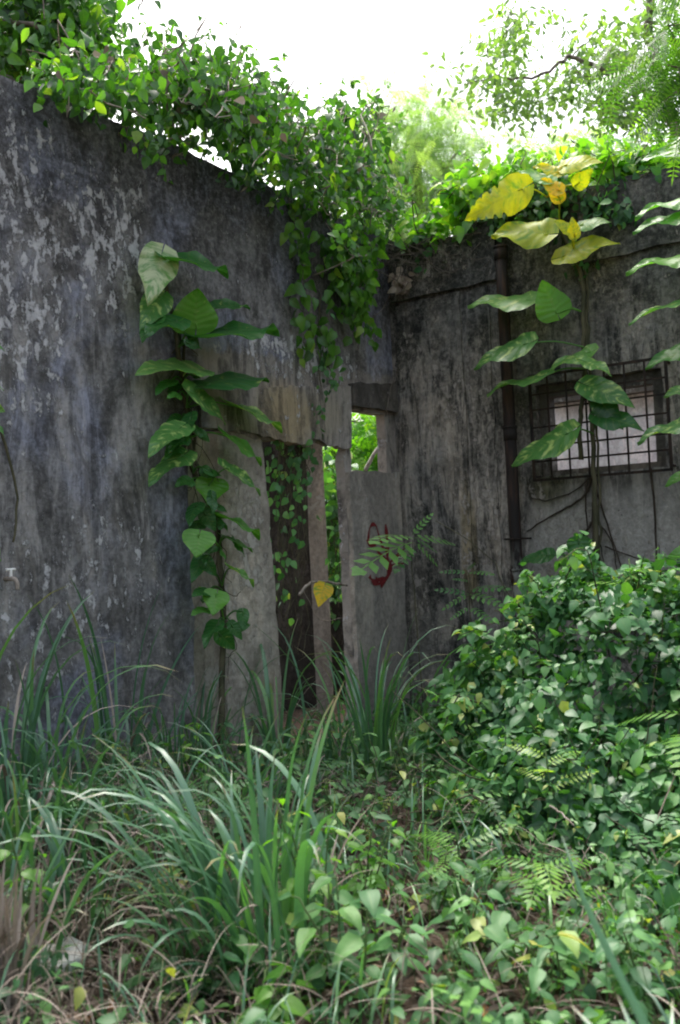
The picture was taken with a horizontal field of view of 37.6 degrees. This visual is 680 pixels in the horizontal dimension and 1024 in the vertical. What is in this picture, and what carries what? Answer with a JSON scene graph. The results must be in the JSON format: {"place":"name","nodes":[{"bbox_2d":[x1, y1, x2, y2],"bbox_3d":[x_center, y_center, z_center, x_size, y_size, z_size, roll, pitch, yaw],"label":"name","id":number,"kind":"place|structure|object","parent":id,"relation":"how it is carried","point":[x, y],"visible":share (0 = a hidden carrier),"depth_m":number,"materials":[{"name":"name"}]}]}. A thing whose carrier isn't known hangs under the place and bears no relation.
{"place":"outdoors","nodes":[
{"label":"outdoors","id":0,"kind":"place"},
{"bbox_2d":[0,562,679,1023],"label":"ground","id":1,"kind":"structure","parent":0,"point":[414,998],"depth_m":3.73,"materials":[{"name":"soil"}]},
{"bbox_2d":[0,832,53,945],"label":"leafy seedling","id":2,"kind":"object","parent":1,"relation":"on","point":[28,874],"visible":0.59,"depth_m":3.33,"materials":[{"name":"green plant"}]},
{"bbox_2d":[0,846,79,1023],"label":"dead grass sheaf","id":3,"kind":"object","parent":1,"relation":"on","point":[16,940],"visible":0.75,"depth_m":3.19,"materials":[{"name":"plant"}]},
{"bbox_2d":[0,754,128,918],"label":"grass clump","id":4,"kind":"object","parent":1,"relation":"on","point":[16,817],"visible":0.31,"depth_m":4.09,"materials":[{"name":"plant"}]},
{"bbox_2d":[3,792,155,986],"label":"grass clump","id":5,"kind":"object","parent":1,"relation":"on","point":[50,876],"visible":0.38,"depth_m":3.45,"materials":[{"name":"plant"}]},
{"bbox_2d":[0,0,162,89],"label":"broadleaf tree","id":6,"kind":"object","parent":1,"relation":"on","point":[38,18],"visible":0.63,"depth_m":7.21,"materials":[{"name":"green plant"}]},
{"bbox_2d":[0,719,171,906],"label":"grass clump","id":7,"kind":"object","parent":1,"relation":"on","point":[23,809],"visible":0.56,"depth_m":4.18,"materials":[{"name":"plant"}]},
{"bbox_2d":[0,653,175,802],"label":"grass clump","id":8,"kind":"object","parent":1,"relation":"on","point":[38,739],"visible":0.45,"depth_m":5.11,"materials":[{"name":"plant"}]},
{"bbox_2d":[0,584,179,812],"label":"grass clump","id":9,"kind":"object","parent":1,"relation":"on","point":[25,757],"visible":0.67,"depth_m":4.78,"materials":[{"name":"plant"}]},
{"bbox_2d":[0,779,188,957],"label":"grass clump","id":10,"kind":"object","parent":1,"relation":"on","point":[55,845],"visible":0.48,"depth_m":3.80,"materials":[{"name":"plant"}]},
{"bbox_2d":[0,709,189,891],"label":"grass clump","id":11,"kind":"object","parent":1,"relation":"on","point":[66,781],"visible":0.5,"depth_m":4.54,"materials":[{"name":"plant"}]},
{"bbox_2d":[57,783,135,867],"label":"clump","id":12,"kind":"object","parent":1,"relation":"on","point":[89,827],"visible":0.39,"depth_m":4.32,"materials":[{"name":"green plant"}]},
{"bbox_2d":[72,975,178,988],"bbox_3d":[-0.745,1.626,3.450,0.400,0.038,0.015,-2,-2,-20],"label":"stick","id":13,"kind":"object","parent":1,"relation":"on","point":[93,983],"visible":0.27,"depth_m":3.43,"materials":[{"name":"brown wood"}]},
{"bbox_2d":[18,744,276,879],"bbox_3d":[-0.896,1.369,4.520,1.203,0.631,0.967,-3,-2,0],"label":"grass clump","id":14,"kind":"object","parent":1,"relation":"on","point":[138,812],"visible":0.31,"depth_m":4.52,"materials":[{"name":"plant"}]},
{"bbox_2d":[28,575,314,790],"bbox_3d":[-1.072,1.003,5.598,1.199,1.351,1.509,-1,-3,-42],"label":"grass clump","id":15,"kind":"object","parent":1,"relation":"on","point":[98,717],"visible":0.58,"depth_m":5.57,"materials":[{"name":"plant"}]},
{"bbox_2d":[0,756,360,969],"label":"grass clump","id":16,"kind":"object","parent":1,"relation":"on","point":[141,857],"visible":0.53,"depth_m":3.68,"materials":[{"name":"plant"}]},
{"bbox_2d":[116,931,247,1012],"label":"leafy seedling","id":17,"kind":"object","parent":1,"relation":"on","point":[126,959],"visible":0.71,"depth_m":3.34,"materials":[{"name":"green plant"}]},
{"bbox_2d":[111,668,269,796],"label":"grass clump","id":18,"kind":"object","parent":1,"relation":"on","point":[168,738],"visible":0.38,"depth_m":5.67,"materials":[{"name":"plant"}]},
{"bbox_2d":[171,722,211,790],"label":"leafy seedling","id":19,"kind":"object","parent":1,"relation":"on","point":[189,744],"visible":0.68,"depth_m":5.64,"materials":[{"name":"green plant"}]},
{"bbox_2d":[0,75,409,792],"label":"ruined wall","id":20,"kind":"structure","parent":1,"relation":"on","point":[88,211],"depth_m":6.24,"materials":[{"name":"grey concrete"}]},
{"bbox_2d":[0,346,18,560],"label":"pothos vine","id":21,"kind":"object","parent":20,"relation":"attached to","point":[10,463],"visible":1,"depth_m":5.33,"materials":[{"name":"green plant"}]},
{"bbox_2d":[3,568,19,589],"bbox_3d":[-1.784,0.364,5.414,0.126,0.118,0.060,-4,-2,35],"label":"water tap","id":22,"kind":"object","parent":20,"relation":"attached to","point":[10,577],"visible":1,"depth_m":5.40,"materials":[{"name":"metal"}]},
{"bbox_2d":[135,241,282,743],"bbox_3d":[-0.807,-0.080,6.633,1.415,3.294,0.612,-1,-3,-44],"label":"pothos vine","id":23,"kind":"object","parent":20,"relation":"attached to","point":[191,313],"visible":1,"depth_m":6.48,"materials":[{"name":"green plant"}]},
{"bbox_2d":[21,12,416,295],"bbox_3d":[-0.503,-2.852,7.656,1.829,2.451,4.945,-4,-2,28],"label":"climbing vine","id":24,"kind":"object","parent":20,"relation":"attached to","point":[243,120],"visible":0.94,"depth_m":6.74,"materials":[{"name":"green plant"}]},
{"bbox_2d":[265,296,355,654],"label":"thin creeper","id":25,"kind":"object","parent":20,"relation":"attached to","point":[294,462],"visible":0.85,"depth_m":7.74,"materials":[{"name":"green plant"}]},
{"bbox_2d":[298,580,347,620],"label":"vine","id":26,"kind":"object","parent":20,"relation":"attached to","point":[323,591],"visible":1,"depth_m":7.54,"materials":[{"name":"yellow plant"}]},
{"bbox_2d":[280,184,405,372],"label":"hanging vine","id":27,"kind":"object","parent":20,"relation":"hanging from","point":[356,300],"visible":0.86,"depth_m":7.89,"materials":[{"name":"green plant"}]},
{"bbox_2d":[70,707,344,1015],"bbox_3d":[-0.498,1.175,3.433,1.019,1.019,1.177,-3,-2,0],"label":"grass clump","id":28,"kind":"object","parent":1,"relation":"on","point":[228,910],"visible":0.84,"depth_m":3.43,"materials":[{"name":"plant"}]},
{"bbox_2d":[155,938,266,999],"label":"leafy seedling","id":29,"kind":"object","parent":1,"relation":"on","point":[233,976],"visible":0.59,"depth_m":3.33,"materials":[{"name":"green plant"}]},
{"bbox_2d":[163,779,264,828],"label":"pinnate seedling","id":30,"kind":"object","parent":1,"relation":"on","point":[219,793],"visible":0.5,"depth_m":4.50,"materials":[{"name":"green plant"}]},
{"bbox_2d":[178,763,268,842],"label":"leafy seedling","id":31,"kind":"object","parent":1,"relation":"on","point":[265,790],"visible":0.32,"depth_m":4.79,"materials":[{"name":"green plant"}]},
{"bbox_2d":[172,652,291,780],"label":"grass clump","id":32,"kind":"object","parent":1,"relation":"on","point":[203,710],"visible":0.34,"depth_m":6.63,"materials":[{"name":"plant"}]},
{"bbox_2d":[186,431,283,766],"bbox_3d":[-0.772,0.660,7.098,0.207,2.448,0.918,-4,-3,37],"label":"broken door post","id":33,"kind":"object","parent":1,"relation":"on","point":[247,505],"visible":0.43,"depth_m":7.05,"materials":[{"name":"grey concrete"}]},
{"bbox_2d":[214,718,266,787],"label":"leafy seedling","id":34,"kind":"object","parent":1,"relation":"on","point":[230,725],"visible":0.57,"depth_m":5.97,"materials":[{"name":"green plant"}]},
{"bbox_2d":[138,713,350,829],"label":"grass clump","id":35,"kind":"object","parent":1,"relation":"on","point":[245,790],"visible":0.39,"depth_m":5.40,"materials":[{"name":"plant"}]},
{"bbox_2d":[205,429,345,710],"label":"wall","id":36,"kind":"structure","parent":1,"relation":"on","point":[303,661],"depth_m":9.48,"materials":[{"name":"grey concrete"}]},
{"bbox_2d":[363,448,376,470],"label":"bare branch","id":37,"kind":"object","parent":36,"relation":"on","point":[369,462],"visible":0.52,"depth_m":9.81,"materials":[{"name":"grey wood"}]},
{"bbox_2d":[168,680,383,966],"bbox_3d":[-0.278,1.159,3.610,0.863,1.003,1.035,-3,-2,0],"label":"grass clump","id":38,"kind":"object","parent":1,"relation":"on","point":[265,835],"visible":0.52,"depth_m":3.71,"materials":[{"name":"plant"}]},
{"bbox_2d":[235,960,316,1023],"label":"leafy seedling","id":39,"kind":"object","parent":1,"relation":"on","point":[262,996],"visible":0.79,"depth_m":3.08,"materials":[{"name":"green plant"}]},
{"bbox_2d":[226,619,347,762],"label":"grass clump","id":40,"kind":"object","parent":1,"relation":"on","point":[271,704],"visible":0.59,"depth_m":6.89,"materials":[{"name":"plant"}]},
{"bbox_2d":[262,728,316,816],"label":"leafy seedling","id":41,"kind":"object","parent":1,"relation":"on","point":[296,766],"visible":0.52,"depth_m":5.42,"materials":[{"name":"green plant"}]},
{"bbox_2d":[279,720,322,781],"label":"leafy seedling","id":42,"kind":"object","parent":1,"relation":"on","point":[298,757],"visible":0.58,"depth_m":6.26,"materials":[{"name":"green plant"}]},
{"bbox_2d":[262,798,348,958],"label":"leafy seedling","id":43,"kind":"object","parent":1,"relation":"on","point":[290,883],"visible":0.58,"depth_m":3.58,"materials":[{"name":"green plant"}]},
{"bbox_2d":[306,443,333,714],"bbox_3d":[-0.187,0.573,9.134,0.164,2.711,0.138,-3,-2,0],"label":"concrete post","id":44,"kind":"object","parent":1,"relation":"on","point":[318,546],"visible":0.72,"depth_m":9.07,"materials":[{"name":"grey concrete"}]},
{"bbox_2d":[270,696,388,773],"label":"grass clump","id":45,"kind":"object","parent":1,"relation":"on","point":[329,742],"visible":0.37,"depth_m":6.68,"materials":[{"name":"plant"}]},
{"bbox_2d":[272,871,405,1008],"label":"leafy seedling","id":46,"kind":"object","parent":1,"relation":"on","point":[350,941],"visible":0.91,"depth_m":3.21,"materials":[{"name":"green plant"}]},
{"bbox_2d":[0,672,679,1023],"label":"ground cover","id":47,"kind":"object","parent":1,"relation":"on","point":[552,1016],"visible":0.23,"depth_m":3.83,"materials":[{"name":"green plant"}]},
{"bbox_2d":[549,805,574,825],"bbox_3d":[0.963,1.318,4.334,0.015,0.053,0.182,-2,-2,-21],"label":"stick","id":48,"kind":"object","parent":47,"relation":"on","point":[556,810],"visible":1,"depth_m":4.33,"materials":[{"name":"wood"}]},
{"bbox_2d":[0,713,679,1023],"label":"dry straw","id":49,"kind":"object","parent":1,"relation":"on","point":[71,1000],"visible":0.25,"depth_m":3.52,"materials":[{"name":"brown plant"}]},
{"bbox_2d":[28,781,54,866],"bbox_3d":[-1.280,1.331,4.288,0.019,0.232,0.515,-2,-2,-4],"label":"grass blade","id":50,"kind":"object","parent":49,"relation":"on","point":[49,797],"visible":0.48,"depth_m":4.38,"materials":[{"name":"green plant"}]},
{"bbox_2d":[323,449,357,630],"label":"leafy shrub","id":51,"kind":"object","parent":1,"relation":"on","point":[331,510],"visible":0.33,"depth_m":9.94,"materials":[{"name":"green plant"}]},
{"bbox_2d":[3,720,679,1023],"bbox_3d":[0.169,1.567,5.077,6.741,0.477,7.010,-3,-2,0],"label":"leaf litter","id":52,"kind":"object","parent":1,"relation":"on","point":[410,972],"visible":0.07,"depth_m":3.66,"materials":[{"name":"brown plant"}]},
{"bbox_2d":[35,936,85,983],"bbox_3d":[-0.981,1.565,3.484,0.200,0.087,0.140,-9,27,-29],"label":"stone","id":53,"kind":"object","parent":52,"relation":"on","point":[72,948],"visible":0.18,"depth_m":3.47,"materials":[{"name":"grey stone"}]},
{"bbox_2d":[312,782,382,849],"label":"leafy seedling","id":54,"kind":"object","parent":1,"relation":"on","point":[353,813],"visible":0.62,"depth_m":4.90,"materials":[{"name":"green plant"}]},
{"bbox_2d":[323,412,377,484],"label":"leafy shrub","id":55,"kind":"object","parent":1,"relation":"on","point":[364,444],"visible":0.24,"depth_m":10.68,"materials":[{"name":"green plant"}]},
{"bbox_2d":[322,818,406,919],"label":"leafy seedling","id":56,"kind":"object","parent":1,"relation":"on","point":[380,881],"visible":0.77,"depth_m":3.90,"materials":[{"name":"green plant"}]},
{"bbox_2d":[253,597,489,782],"bbox_3d":[0.256,1.183,6.583,1.590,1.247,1.555,-3,-2,0],"label":"grass clump","id":57,"kind":"object","parent":1,"relation":"on","point":[381,732],"visible":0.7,"depth_m":6.47,"materials":[{"name":"plant"}]},
{"bbox_2d":[356,890,429,987],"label":"leafy seedling","id":58,"kind":"object","parent":1,"relation":"on","point":[382,945],"visible":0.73,"depth_m":3.33,"materials":[{"name":"green plant"}]},
{"bbox_2d":[351,513,454,702],"bbox_3d":[0.488,0.730,7.423,0.252,1.444,1.424,-4,-2,32],"label":"young sapling","id":59,"kind":"object","parent":1,"relation":"on","point":[383,561],"visible":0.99,"depth_m":7.30,"materials":[{"name":"green plant"}]},
{"bbox_2d":[391,698,434,748],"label":"grass clump","id":60,"kind":"object","parent":1,"relation":"on","point":[402,729],"visible":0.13,"depth_m":7.35,"materials":[{"name":"plant"}]},
{"bbox_2d":[378,734,462,824],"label":"leafy seedling","id":61,"kind":"object","parent":1,"relation":"on","point":[406,783],"visible":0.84,"depth_m":5.11,"materials":[{"name":"green plant"}]},
{"bbox_2d":[396,718,469,742],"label":"pinnate seedling","id":62,"kind":"object","parent":1,"relation":"on","point":[402,725],"visible":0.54,"depth_m":6.09,"materials":[{"name":"green plant"}]},
{"bbox_2d":[283,36,602,241],"bbox_3d":[1.649,-2.761,15.534,5.020,9.661,4.748,-3,-2,0],"label":"feathery tree","id":63,"kind":"object","parent":1,"relation":"on","point":[421,153],"visible":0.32,"depth_m":14.77,"materials":[{"name":"green plant"}]},
{"bbox_2d":[420,847,481,918],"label":"leafy seedling","id":64,"kind":"object","parent":1,"relation":"on","point":[458,866],"visible":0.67,"depth_m":3.99,"materials":[{"name":"green plant"}]},
{"bbox_2d":[421,773,488,814],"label":"leafy seedling","id":65,"kind":"object","parent":1,"relation":"on","point":[443,781],"visible":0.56,"depth_m":5.00,"materials":[{"name":"green plant"}]},
{"bbox_2d":[413,824,517,879],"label":"pinnate seedling","id":66,"kind":"object","parent":1,"relation":"on","point":[472,842],"visible":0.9,"depth_m":4.16,"materials":[{"name":"green plant"}]},
{"bbox_2d":[426,889,505,956],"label":"leafy seedling","id":67,"kind":"object","parent":1,"relation":"on","point":[475,922],"visible":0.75,"depth_m":3.60,"materials":[{"name":"green plant"}]},
{"bbox_2d":[435,563,510,681],"bbox_3d":[1.076,0.921,7.849,0.685,1.047,0.163,-4,-3,38],"label":"young sapling","id":68,"kind":"object","parent":1,"relation":"on","point":[478,597],"visible":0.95,"depth_m":7.89,"materials":[{"name":"green plant"}]},
{"bbox_2d":[422,929,569,1023],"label":"leafy seedling","id":69,"kind":"object","parent":1,"relation":"on","point":[537,976],"visible":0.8,"depth_m":2.98,"materials":[{"name":"green plant"}]},
{"bbox_2d":[366,520,679,966],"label":"vine mound","id":70,"kind":"object","parent":1,"relation":"on","point":[508,718],"visible":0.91,"depth_m":5.22,"materials":[{"name":"green plant"}]},
{"bbox_2d":[462,906,590,1012],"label":"leafy seedling","id":71,"kind":"object","parent":1,"relation":"on","point":[493,931],"visible":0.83,"depth_m":3.27,"materials":[{"name":"green plant"}]},
{"bbox_2d":[387,164,679,723],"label":"ruined wall","id":72,"kind":"structure","parent":1,"relation":"on","point":[450,453],"depth_m":8.17,"materials":[{"name":"concrete"}]},
{"bbox_2d":[387,267,415,294],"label":"withered leaf clump","id":73,"kind":"object","parent":72,"relation":"hanging from","point":[402,285],"visible":0.98,"depth_m":8.61,"materials":[{"name":"plant"}]},
{"bbox_2d":[368,174,489,411],"bbox_3d":[0.599,-1.784,8.501,1.941,1.899,0.727,-3,-2,11],"label":"dry vine tangle","id":74,"kind":"object","parent":72,"relation":"attached to","point":[399,254],"visible":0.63,"depth_m":8.45,"materials":[{"name":"brown plant"}]},
{"bbox_2d":[493,244,535,712],"bbox_3d":[1.398,-0.278,8.081,0.206,3.792,0.162,-4,-2,35],"label":"drain pipe","id":75,"kind":"object","parent":72,"relation":"attached to","point":[509,427],"visible":0.65,"depth_m":8.05,"materials":[{"name":"metal"}]},
{"bbox_2d":[396,155,672,280],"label":"climbing vine","id":76,"kind":"object","parent":72,"relation":"attached to","point":[538,204],"visible":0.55,"depth_m":7.79,"materials":[{"name":"green plant"}]},
{"bbox_2d":[394,125,679,252],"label":"lime vine","id":77,"kind":"object","parent":72,"relation":"on","point":[471,183],"visible":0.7,"depth_m":8.30,"materials":[{"name":"green plant"}]},
{"bbox_2d":[465,155,643,564],"bbox_3d":[1.616,-1.133,7.692,1.378,3.167,0.395,-4,-2,33],"label":"pothos vine","id":78,"kind":"object","parent":72,"relation":"attached to","point":[510,195],"visible":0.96,"depth_m":7.65,"materials":[{"name":"green plant"}]},
{"bbox_2d":[526,468,656,575],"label":"aerial roots","id":79,"kind":"object","parent":72,"relation":"attached to","point":[587,488],"visible":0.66,"depth_m":7.71,"materials":[{"name":"brown plant"}]},
{"bbox_2d":[539,370,665,476],"bbox_3d":[2.084,-0.679,7.867,1.013,0.743,0.130,-4,-2,35],"label":"window frame","id":80,"kind":"structure","parent":72,"relation":"in","point":[657,384],"depth_m":7.74,"materials":[{"name":"grey concrete"}]},
{"bbox_2d":[626,136,679,559],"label":"pothos vine","id":81,"kind":"object","parent":72,"relation":"attached to","point":[672,354],"visible":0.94,"depth_m":7.00,"materials":[{"name":"green plant"}]},
{"bbox_2d":[480,854,606,937],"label":"pinnate seedling","id":82,"kind":"object","parent":1,"relation":"on","point":[545,887],"visible":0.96,"depth_m":3.68,"materials":[{"name":"green plant"}]},
{"bbox_2d":[422,0,679,149],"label":"thin leaved tree","id":83,"kind":"object","parent":1,"relation":"on","point":[626,119],"visible":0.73,"depth_m":11.50,"materials":[{"name":"green plant"}]},
{"bbox_2d":[507,744,598,841],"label":"pinnate seedling","id":84,"kind":"object","parent":1,"relation":"on","point":[562,777],"visible":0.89,"depth_m":4.65,"materials":[{"name":"green plant"}]},
{"bbox_2d":[478,111,669,185],"bbox_3d":[4.622,-2.599,17.206,5.107,9.193,3.495,-2,-2,-19],"label":"round tree","id":85,"kind":"object","parent":1,"relation":"on","point":[575,137],"visible":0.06,"depth_m":16.85,"materials":[{"name":"green plant"}]},
{"bbox_2d":[554,386,656,469],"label":"wall","id":86,"kind":"structure","parent":1,"relation":"on","point":[618,446],"depth_m":10.33,"materials":[{"name":"paint"}]},
{"bbox_2d":[561,835,673,1023],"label":"grass clump","id":87,"kind":"object","parent":1,"relation":"on","point":[626,988],"visible":1,"depth_m":2.23,"materials":[{"name":"green plant"}]},
{"bbox_2d":[561,0,679,182],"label":"feathery tree","id":88,"kind":"object","parent":1,"relation":"on","point":[668,89],"visible":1,"depth_m":6.09,"materials":[{"name":"green plant"}]},
{"bbox_2d":[581,559,666,681],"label":"pinnate seedling","id":89,"kind":"object","parent":1,"relation":"on","point":[639,570],"visible":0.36,"depth_m":5.78,"materials":[{"name":"green plant"}]},
{"bbox_2d":[582,906,676,1003],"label":"leafy seedling","id":90,"kind":"object","parent":1,"relation":"on","point":[635,973],"visible":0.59,"depth_m":3.18,"materials":[{"name":"green plant"}]},
{"bbox_2d":[613,686,679,778],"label":"pinnate seedling","id":91,"kind":"object","parent":1,"relation":"on","point":[672,744],"visible":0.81,"depth_m":4.58,"materials":[{"name":"green plant"}]},
{"bbox_2d":[27,0,679,425],"label":"sky","id":92,"kind":"structure","parent":0,"point":[315,35],"materials":[{"name":"white"}]}
]}

